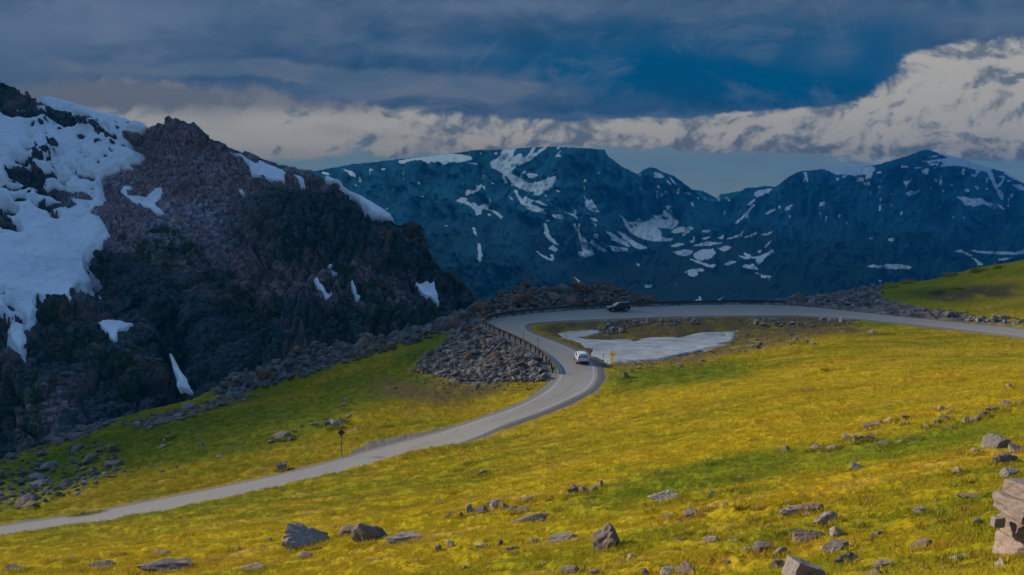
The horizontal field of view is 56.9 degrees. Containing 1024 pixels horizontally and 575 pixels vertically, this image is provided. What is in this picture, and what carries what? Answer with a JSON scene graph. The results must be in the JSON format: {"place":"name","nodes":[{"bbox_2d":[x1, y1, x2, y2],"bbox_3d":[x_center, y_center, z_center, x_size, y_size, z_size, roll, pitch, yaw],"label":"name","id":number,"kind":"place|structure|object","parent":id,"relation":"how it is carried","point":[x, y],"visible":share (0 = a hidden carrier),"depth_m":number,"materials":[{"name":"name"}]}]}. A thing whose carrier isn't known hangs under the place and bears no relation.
{"place":"outdoors","nodes":[
{"label":"outdoors","id":0,"kind":"place"},
{"bbox_2d":[0,83,478,459],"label":"mountain","id":1,"kind":"structure","parent":0,"point":[206,280],"depth_m":329.98,"materials":[{"name":"stone"}]},
{"bbox_2d":[0,96,148,362],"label":"snow patch","id":2,"kind":"object","parent":1,"relation":"on","point":[43,253],"visible":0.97,"depth_m":420.60,"materials":[{"name":"snow"}]},
{"bbox_2d":[99,320,133,341],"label":"snow patch","id":3,"kind":"object","parent":1,"relation":"on","point":[112,327],"visible":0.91,"depth_m":301.19,"materials":[{"name":"snow"}]},
{"bbox_2d":[120,186,164,215],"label":"snow patch","id":4,"kind":"object","parent":1,"relation":"on","point":[151,198],"visible":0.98,"depth_m":398.37,"materials":[{"name":"snow"}]},
{"bbox_2d":[169,353,192,394],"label":"snow patch","id":5,"kind":"object","parent":1,"relation":"on","point":[182,384],"visible":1,"depth_m":246.54,"materials":[{"name":"snow"}]},
{"bbox_2d":[231,153,285,183],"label":"snow patch","id":6,"kind":"object","parent":1,"relation":"on","point":[270,173],"visible":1,"depth_m":393.59,"materials":[{"name":"snow"}]},
{"bbox_2d":[293,174,304,188],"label":"snow patch","id":7,"kind":"object","parent":1,"relation":"on","point":[301,182],"visible":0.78,"depth_m":387.82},
{"bbox_2d":[314,277,331,299],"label":"snow patch","id":8,"kind":"object","parent":1,"relation":"on","point":[319,286],"visible":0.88,"depth_m":306.23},
{"bbox_2d":[351,280,359,302],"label":"snow patch","id":9,"kind":"object","parent":1,"relation":"on","point":[356,296],"visible":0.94,"depth_m":306.14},
{"bbox_2d":[324,176,393,222],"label":"snow patch","id":10,"kind":"object","parent":1,"relation":"on","point":[372,210],"visible":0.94,"depth_m":379.85,"materials":[{"name":"snow"}]},
{"bbox_2d":[415,281,438,306],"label":"snow patch","id":11,"kind":"object","parent":1,"relation":"on","point":[426,289],"visible":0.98,"depth_m":316.06,"materials":[{"name":"snow"}]},
{"bbox_2d":[0,260,1023,574],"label":"ground","id":12,"kind":"structure","parent":0,"point":[988,292],"depth_m":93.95,"materials":[{"name":"plant"}]},
{"bbox_2d":[6,453,16,459],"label":"field rock","id":13,"kind":"object","parent":12,"relation":"on","point":[11,456],"visible":0.88,"depth_m":124.56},
{"bbox_2d":[2,563,24,570],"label":"boulder","id":14,"kind":"object","parent":12,"relation":"on","point":[13,565],"visible":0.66,"depth_m":55.15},
{"bbox_2d":[12,478,26,483],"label":"field rock","id":15,"kind":"object","parent":12,"relation":"on","point":[19,480],"visible":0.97,"depth_m":106.97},
{"bbox_2d":[16,495,35,504],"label":"field rock","id":16,"kind":"object","parent":12,"relation":"on","point":[24,499],"visible":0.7,"depth_m":92.07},
{"bbox_2d":[15,492,39,503],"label":"field rock","id":17,"kind":"object","parent":12,"relation":"on","point":[36,495],"visible":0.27,"depth_m":93.87,"materials":[{"name":"grey stone"}]},
{"bbox_2d":[26,479,45,485],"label":"field rock","id":18,"kind":"object","parent":12,"relation":"on","point":[40,482],"visible":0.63,"depth_m":106.49,"materials":[{"name":"grey stone"}]},
{"bbox_2d":[28,472,46,480],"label":"field rock","id":19,"kind":"object","parent":12,"relation":"on","point":[38,476],"visible":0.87,"depth_m":112.15,"materials":[{"name":"grey stone"}]},
{"bbox_2d":[40,435,55,444],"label":"field rock","id":20,"kind":"object","parent":12,"relation":"on","point":[45,440],"visible":0.66,"depth_m":130.24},
{"bbox_2d":[40,461,58,469],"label":"field rock","id":21,"kind":"object","parent":12,"relation":"on","point":[47,465],"visible":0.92,"depth_m":116.27,"materials":[{"name":"grey stone"}]},
{"bbox_2d":[51,436,64,446],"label":"field rock","id":22,"kind":"object","parent":12,"relation":"on","point":[55,441],"visible":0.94,"depth_m":127.73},
{"bbox_2d":[60,479,72,486],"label":"field rock","id":23,"kind":"object","parent":12,"relation":"on","point":[65,482],"visible":0.92,"depth_m":101.42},
{"bbox_2d":[67,432,83,439],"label":"field rock","id":24,"kind":"object","parent":12,"relation":"on","point":[71,436],"visible":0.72,"depth_m":128.59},
{"bbox_2d":[70,443,82,452],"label":"field rock","id":25,"kind":"object","parent":12,"relation":"on","point":[76,447],"visible":0.91,"depth_m":122.71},
{"bbox_2d":[75,424,88,431],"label":"field rock","id":26,"kind":"object","parent":12,"relation":"on","point":[81,428],"visible":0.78,"depth_m":133.07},
{"bbox_2d":[81,453,96,462],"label":"field rock","id":27,"kind":"object","parent":12,"relation":"on","point":[89,458],"visible":0.98,"depth_m":116.70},
{"bbox_2d":[85,560,116,567],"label":"boulder","id":28,"kind":"object","parent":12,"relation":"on","point":[106,563],"visible":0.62,"depth_m":53.19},
{"bbox_2d":[107,445,116,451],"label":"field rock","id":29,"kind":"object","parent":12,"relation":"on","point":[111,448],"visible":1,"depth_m":119.38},
{"bbox_2d":[104,460,122,467],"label":"field rock","id":30,"kind":"object","parent":12,"relation":"on","point":[108,463],"visible":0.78,"depth_m":112.67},
{"bbox_2d":[153,418,166,424],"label":"field rock","id":31,"kind":"object","parent":12,"relation":"on","point":[160,421],"visible":0.99,"depth_m":128.70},
{"bbox_2d":[137,557,193,571],"bbox_3d":[-18.068,14.727,49.520,3.188,0.858,1.027,-2,5,6],"label":"boulder","id":32,"kind":"object","parent":12,"relation":"on","point":[168,564],"visible":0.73,"depth_m":49.23,"materials":[{"name":"stone"}]},
{"bbox_2d":[169,417,185,421],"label":"field rock","id":33,"kind":"object","parent":12,"relation":"on","point":[177,419],"visible":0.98,"depth_m":129.14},
{"bbox_2d":[180,402,195,411],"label":"field rock","id":34,"kind":"object","parent":12,"relation":"on","point":[188,405],"visible":0.73,"depth_m":135.73,"materials":[{"name":"grey stone"}]},
{"bbox_2d":[193,406,208,411],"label":"field rock","id":35,"kind":"object","parent":12,"relation":"on","point":[203,408],"visible":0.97,"depth_m":133.25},
{"bbox_2d":[219,381,230,389],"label":"hump rock","id":36,"kind":"object","parent":12,"relation":"on","point":[226,385],"visible":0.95,"depth_m":148.98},
{"bbox_2d":[244,372,256,380],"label":"hump rock","id":37,"kind":"object","parent":12,"relation":"on","point":[249,376],"visible":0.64,"depth_m":149.78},
{"bbox_2d":[240,562,262,568],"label":"boulder","id":38,"kind":"object","parent":12,"relation":"on","point":[253,565],"visible":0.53,"depth_m":45.28,"materials":[{"name":"grey stone"}]},
{"bbox_2d":[256,369,270,379],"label":"hump rock","id":39,"kind":"object","parent":12,"relation":"on","point":[263,374],"visible":0.97,"depth_m":147.91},
{"bbox_2d":[272,431,290,438],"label":"boulder","id":40,"kind":"object","parent":12,"relation":"on","point":[280,434],"visible":0.69,"depth_m":108.36,"materials":[{"name":"grey stone"}]},
{"bbox_2d":[276,462,286,470],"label":"boulder","id":41,"kind":"object","parent":12,"relation":"on","point":[280,466],"visible":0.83,"depth_m":93.49,"materials":[{"name":"grey stone"}]},
{"bbox_2d":[294,345,303,352],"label":"hump rock","id":42,"kind":"object","parent":12,"relation":"on","point":[297,348],"visible":0.92,"depth_m":162.17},
{"bbox_2d":[297,551,312,559],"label":"boulder","id":43,"kind":"object","parent":12,"relation":"on","point":[305,554],"visible":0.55,"depth_m":47.17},
{"bbox_2d":[282,522,329,550],"bbox_3d":[-11.086,13.867,51.250,2.713,1.979,1.616,4,4,-18],"label":"boulder","id":44,"kind":"object","parent":12,"relation":"on","point":[298,534],"visible":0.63,"depth_m":50.97,"materials":[{"name":"grey stone"}]},
{"bbox_2d":[338,525,353,535],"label":"boulder","id":45,"kind":"object","parent":12,"relation":"on","point":[344,529],"visible":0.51,"depth_m":53.39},
{"bbox_2d":[358,337,368,348],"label":"hump rock","id":46,"kind":"object","parent":12,"relation":"on","point":[363,342],"visible":1,"depth_m":153.49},
{"bbox_2d":[359,332,372,341],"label":"hump rock","id":47,"kind":"object","parent":12,"relation":"on","point":[367,336],"visible":0.74,"depth_m":160.97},
{"bbox_2d":[351,522,387,541],"bbox_3d":[-7.295,12.826,49.030,2.155,1.192,1.109,16,14,10],"label":"boulder","id":48,"kind":"object","parent":12,"relation":"on","point":[361,531],"visible":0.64,"depth_m":48.73,"materials":[{"name":"stone"}]},
{"bbox_2d":[384,531,421,543],"bbox_3d":[-5.173,12.144,45.329,1.908,0.626,0.931,-1,6,-6],"label":"boulder","id":49,"kind":"object","parent":12,"relation":"on","point":[401,536],"visible":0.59,"depth_m":45.14,"materials":[{"name":"grey stone"}]},
{"bbox_2d":[399,333,409,339],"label":"hump rock","id":50,"kind":"object","parent":12,"relation":"on","point":[404,336],"visible":0.96,"depth_m":157.35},
{"bbox_2d":[409,336,422,343],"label":"hump rock","id":51,"kind":"object","parent":12,"relation":"on","point":[413,339],"visible":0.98,"depth_m":155.39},
{"bbox_2d":[448,317,459,328],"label":"ridge rock","id":52,"kind":"object","parent":12,"relation":"on","point":[454,322],"visible":0.98,"depth_m":155.22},
{"bbox_2d":[464,353,473,360],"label":"scree rock","id":53,"kind":"object","parent":12,"relation":"on","point":[468,356],"visible":0.87,"depth_m":135.54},
{"bbox_2d":[466,503,473,512],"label":"boulder","id":54,"kind":"object","parent":12,"relation":"on","point":[469,507],"visible":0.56,"depth_m":53.67,"materials":[{"name":"grey stone"}]},
{"bbox_2d":[467,349,477,355],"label":"scree rock","id":55,"kind":"object","parent":12,"relation":"on","point":[473,351],"visible":0.88,"depth_m":137.03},
{"bbox_2d":[474,300,485,311],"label":"ridge rock","id":56,"kind":"object","parent":12,"relation":"on","point":[479,305],"visible":0.94,"depth_m":163.24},
{"bbox_2d":[474,504,487,514],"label":"boulder","id":57,"kind":"object","parent":12,"relation":"on","point":[481,508],"visible":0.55,"depth_m":51.15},
{"bbox_2d":[490,500,497,508],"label":"boulder","id":58,"kind":"object","parent":12,"relation":"on","point":[493,503],"visible":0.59,"depth_m":52.90,"materials":[{"name":"grey stone"}]},
{"bbox_2d":[0,284,1023,511],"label":"rubble","id":59,"kind":"object","parent":12,"relation":"on","point":[94,471],"visible":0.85,"depth_m":136.08,"materials":[{"name":"stone"}]},
{"bbox_2d":[508,368,518,375],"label":"scree rock","id":60,"kind":"object","parent":12,"relation":"on","point":[513,372],"visible":1,"depth_m":124.14,"materials":[{"name":"stone"}]},
{"bbox_2d":[513,293,529,305],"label":"ridge rock","id":61,"kind":"object","parent":12,"relation":"on","point":[520,298],"visible":0.99,"depth_m":167.66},
{"bbox_2d":[515,361,527,367],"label":"scree rock","id":62,"kind":"object","parent":12,"relation":"on","point":[521,363],"visible":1,"depth_m":127.35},
{"bbox_2d":[522,278,531,287],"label":"ridge rock","id":63,"kind":"object","parent":12,"relation":"on","point":[526,283],"visible":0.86,"depth_m":179.92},
{"bbox_2d":[508,513,549,523],"bbox_3d":[0.756,11.403,46.456,2.344,0.508,0.697,-8,4,9],"label":"boulder","id":64,"kind":"object","parent":12,"relation":"on","point":[538,516],"visible":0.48,"depth_m":46.23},
{"bbox_2d":[527,360,540,368],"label":"scree rock","id":65,"kind":"object","parent":12,"relation":"on","point":[531,363],"visible":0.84,"depth_m":127.23,"materials":[{"name":"stone"}]},
{"bbox_2d":[547,292,560,302],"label":"ridge rock","id":66,"kind":"object","parent":12,"relation":"on","point":[554,296],"visible":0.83,"depth_m":172.64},
{"bbox_2d":[547,532,577,542],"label":"boulder","id":67,"kind":"object","parent":12,"relation":"on","point":[557,537],"visible":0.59,"depth_m":37.81,"materials":[{"name":"grey stone"}]},
{"bbox_2d":[558,283,568,291],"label":"ridge rock","id":68,"kind":"object","parent":12,"relation":"on","point":[563,287],"visible":0.96,"depth_m":176.25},
{"bbox_2d":[560,565,579,573],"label":"boulder","id":69,"kind":"object","parent":12,"relation":"on","point":[566,569],"visible":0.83,"depth_m":28.64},
{"bbox_2d":[566,294,579,305],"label":"ridge rock","id":70,"kind":"object","parent":12,"relation":"on","point":[572,300],"visible":0.93,"depth_m":168.84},
{"bbox_2d":[574,282,588,292],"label":"ridge rock","id":71,"kind":"object","parent":12,"relation":"on","point":[581,287],"visible":0.98,"depth_m":174.80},
{"bbox_2d":[592,522,619,551],"bbox_3d":[3.337,8.966,33.599,0.924,1.165,0.935,2,6,19],"label":"boulder","id":72,"kind":"object","parent":12,"relation":"on","point":[606,535],"visible":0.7,"depth_m":33.38,"materials":[{"name":"stone"}]},
{"bbox_2d":[609,350,615,367],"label":"curve sign","id":73,"kind":"object","parent":12,"relation":"on","point":[612,354],"visible":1,"depth_m":126.28,"materials":[{"name":"metal"}]},
{"bbox_2d":[559,330,738,363],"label":"snow patch","id":74,"kind":"object","parent":12,"relation":"on","point":[643,349],"visible":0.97,"depth_m":141.04,"materials":[{"name":"snow"}]},
{"bbox_2d":[647,489,677,501],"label":"boulder","id":75,"kind":"object","parent":12,"relation":"on","point":[668,494],"visible":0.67,"depth_m":43.36,"materials":[{"name":"grey stone"}]},
{"bbox_2d":[660,565,674,574],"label":"boulder","id":76,"kind":"object","parent":12,"relation":"on","point":[664,568],"visible":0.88,"depth_m":25.73,"materials":[{"name":"grey stone"}]},
{"bbox_2d":[675,562,694,574],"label":"boulder","id":77,"kind":"object","parent":12,"relation":"on","point":[682,567],"visible":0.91,"depth_m":25.45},
{"bbox_2d":[683,507,698,517],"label":"boulder","id":78,"kind":"object","parent":12,"relation":"on","point":[689,510],"visible":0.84,"depth_m":37.91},
{"bbox_2d":[703,536,717,542],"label":"boulder","id":79,"kind":"object","parent":12,"relation":"on","point":[712,538],"visible":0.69,"depth_m":30.04,"materials":[{"name":"grey stone"}]},
{"bbox_2d":[752,540,772,553],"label":"boulder","id":80,"kind":"object","parent":12,"relation":"on","point":[759,545],"visible":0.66,"depth_m":26.78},
{"bbox_2d":[770,558,784,567],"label":"boulder","id":81,"kind":"object","parent":12,"relation":"on","point":[777,561],"visible":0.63,"depth_m":24.24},
{"bbox_2d":[772,546,786,556],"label":"boulder","id":82,"kind":"object","parent":12,"relation":"on","point":[781,549],"visible":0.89,"depth_m":25.83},
{"bbox_2d":[778,505,802,515],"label":"boulder","id":83,"kind":"object","parent":12,"relation":"on","point":[788,509],"visible":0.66,"depth_m":31.90,"materials":[{"name":"grey stone"}]},
{"bbox_2d":[781,555,825,574],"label":"boulder","id":84,"kind":"object","parent":12,"relation":"on","point":[793,565],"visible":0.99,"depth_m":16.45,"materials":[{"name":"stone"}]},
{"bbox_2d":[792,528,824,542],"bbox_3d":[8.574,7.244,27.231,1.072,0.509,0.535,0,6,-3],"label":"boulder","id":85,"kind":"object","parent":12,"relation":"on","point":[800,534],"visible":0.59,"depth_m":27.18,"materials":[{"name":"stone"}]},
{"bbox_2d":[800,503,823,513],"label":"boulder","id":86,"kind":"object","parent":12,"relation":"on","point":[808,507],"visible":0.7,"depth_m":31.40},
{"bbox_2d":[812,511,837,523],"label":"boulder","id":87,"kind":"object","parent":12,"relation":"on","point":[824,517],"visible":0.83,"depth_m":28.52,"materials":[{"name":"grey stone"}]},
{"bbox_2d":[822,539,848,553],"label":"boulder","id":88,"kind":"object","parent":12,"relation":"on","point":[834,544],"visible":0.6,"depth_m":24.71,"materials":[{"name":"stone"}]},
{"bbox_2d":[829,526,842,536],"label":"boulder","id":89,"kind":"object","parent":12,"relation":"on","point":[833,530],"visible":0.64,"depth_m":26.73,"materials":[{"name":"grey stone"}]},
{"bbox_2d":[834,551,858,564],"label":"boulder","id":90,"kind":"object","parent":12,"relation":"on","point":[848,554],"visible":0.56,"depth_m":22.40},
{"bbox_2d":[850,462,864,469],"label":"boulder","id":91,"kind":"object","parent":12,"relation":"on","point":[854,465],"visible":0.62,"depth_m":40.85,"materials":[{"name":"grey stone"}]},
{"bbox_2d":[861,422,879,427],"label":"boulder","id":92,"kind":"object","parent":12,"relation":"on","point":[867,424],"visible":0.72,"depth_m":58.95,"materials":[{"name":"grey stone"}]},
{"bbox_2d":[866,568,881,574],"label":"boulder","id":93,"kind":"object","parent":12,"relation":"on","point":[875,570],"visible":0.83,"depth_m":15.41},
{"bbox_2d":[871,559,893,567],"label":"boulder","id":94,"kind":"object","parent":12,"relation":"on","point":[883,562],"visible":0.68,"depth_m":20.63,"materials":[{"name":"grey stone"}]},
{"bbox_2d":[912,506,930,514],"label":"boulder","id":95,"kind":"object","parent":12,"relation":"on","point":[918,509],"visible":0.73,"depth_m":27.11,"materials":[{"name":"grey stone"}]},
{"bbox_2d":[910,539,933,547],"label":"boulder","id":96,"kind":"object","parent":12,"relation":"on","point":[921,541],"visible":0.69,"depth_m":22.50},
{"bbox_2d":[943,311,953,317],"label":"cutting rock","id":97,"kind":"object","parent":12,"relation":"on","point":[949,314],"visible":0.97,"depth_m":152.82,"materials":[{"name":"stone"}]},
{"bbox_2d":[955,493,979,497],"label":"boulder","id":98,"kind":"object","parent":12,"relation":"on","point":[962,495],"visible":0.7,"depth_m":27.51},
{"bbox_2d":[981,433,1010,448],"bbox_3d":[20.375,6.701,39.875,1.091,0.913,0.800,-16,21,-27],"label":"boulder","id":99,"kind":"object","parent":12,"relation":"on","point":[991,440],"visible":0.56,"depth_m":39.58,"materials":[{"name":"grey stone"}]},
{"bbox_2d":[990,515,1005,527],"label":"cairn stone","id":100,"kind":"object","parent":12,"relation":"on","point":[997,521],"visible":1,"depth_m":19.23,"materials":[{"name":"grey stone"}]},
{"bbox_2d":[992,452,1017,462],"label":"boulder","id":101,"kind":"object","parent":12,"relation":"on","point":[1001,457],"visible":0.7,"depth_m":34.67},
{"bbox_2d":[992,530,1023,556],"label":"cairn stone","id":102,"kind":"object","parent":12,"relation":"on","point":[1005,543],"visible":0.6,"depth_m":19.51,"materials":[{"name":"stone"}]},
{"bbox_2d":[997,513,1023,542],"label":"cairn stone","id":103,"kind":"object","parent":102,"relation":"on","point":[1013,529],"visible":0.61,"depth_m":19.25,"materials":[{"name":"stone"}]},
{"bbox_2d":[992,490,1023,523],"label":"cairn stone","id":104,"kind":"object","parent":103,"relation":"on","point":[1009,505],"visible":0.9,"depth_m":19.30,"materials":[{"name":"grey stone"}]},
{"bbox_2d":[1003,478,1023,500],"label":"cairn stone","id":105,"kind":"object","parent":104,"relation":"on","point":[1013,487],"visible":1,"depth_m":19.37,"materials":[{"name":"grey stone"}]},
{"bbox_2d":[999,467,1018,477],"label":"boulder","id":106,"kind":"object","parent":12,"relation":"on","point":[1004,471],"visible":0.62,"depth_m":31.30,"materials":[{"name":"grey stone"}]},
{"bbox_2d":[1008,443,1023,452],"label":"boulder","id":107,"kind":"object","parent":12,"relation":"on","point":[1014,446],"visible":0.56,"depth_m":38.17,"materials":[{"name":"grey stone"}]},
{"bbox_2d":[0,304,1023,534],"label":"road","id":108,"kind":"structure","parent":0,"point":[569,381],"depth_m":117.00,"materials":[{"name":"asphalt"}]},
{"bbox_2d":[574,350,588,363],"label":"silver suv","id":109,"kind":"object","parent":108,"relation":"on","point":[580,356],"visible":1,"depth_m":128.46,"materials":[{"name":"paint"}]},
{"bbox_2d":[606,301,630,311],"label":"dark suv","id":110,"kind":"object","parent":108,"relation":"on","point":[622,305],"visible":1,"depth_m":165.94,"materials":[{"name":"blue paint"}]},
{"bbox_2d":[483,300,784,372],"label":"guardrail","id":111,"kind":"object","parent":108,"relation":"on","point":[489,317],"visible":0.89,"depth_m":166.41,"materials":[{"name":"metal"}]},
{"bbox_2d":[0,0,1023,197],"label":"sky","id":112,"kind":"structure","parent":0,"point":[718,97],"materials":[{"name":"blue"}]},
{"bbox_2d":[313,146,1023,300],"bbox_3d":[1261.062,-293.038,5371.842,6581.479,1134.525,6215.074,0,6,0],"label":"mountain range","id":113,"kind":"structure","parent":0,"point":[493,223],"depth_m":5333.57,"materials":[{"name":"stone"}]},
{"bbox_2d":[693,190,740,201],"bbox_3d":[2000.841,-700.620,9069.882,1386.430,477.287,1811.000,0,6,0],"label":"distant hills","id":114,"kind":"structure","parent":0,"point":[725,197],"depth_m":9147.28,"materials":[{"name":"stone"}]},
{"bbox_2d":[631,271,809,305],"bbox_3d":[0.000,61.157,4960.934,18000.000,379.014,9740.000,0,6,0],"label":"valley floor","id":115,"kind":"structure","parent":0,"point":[707,285],"depth_m":4166.28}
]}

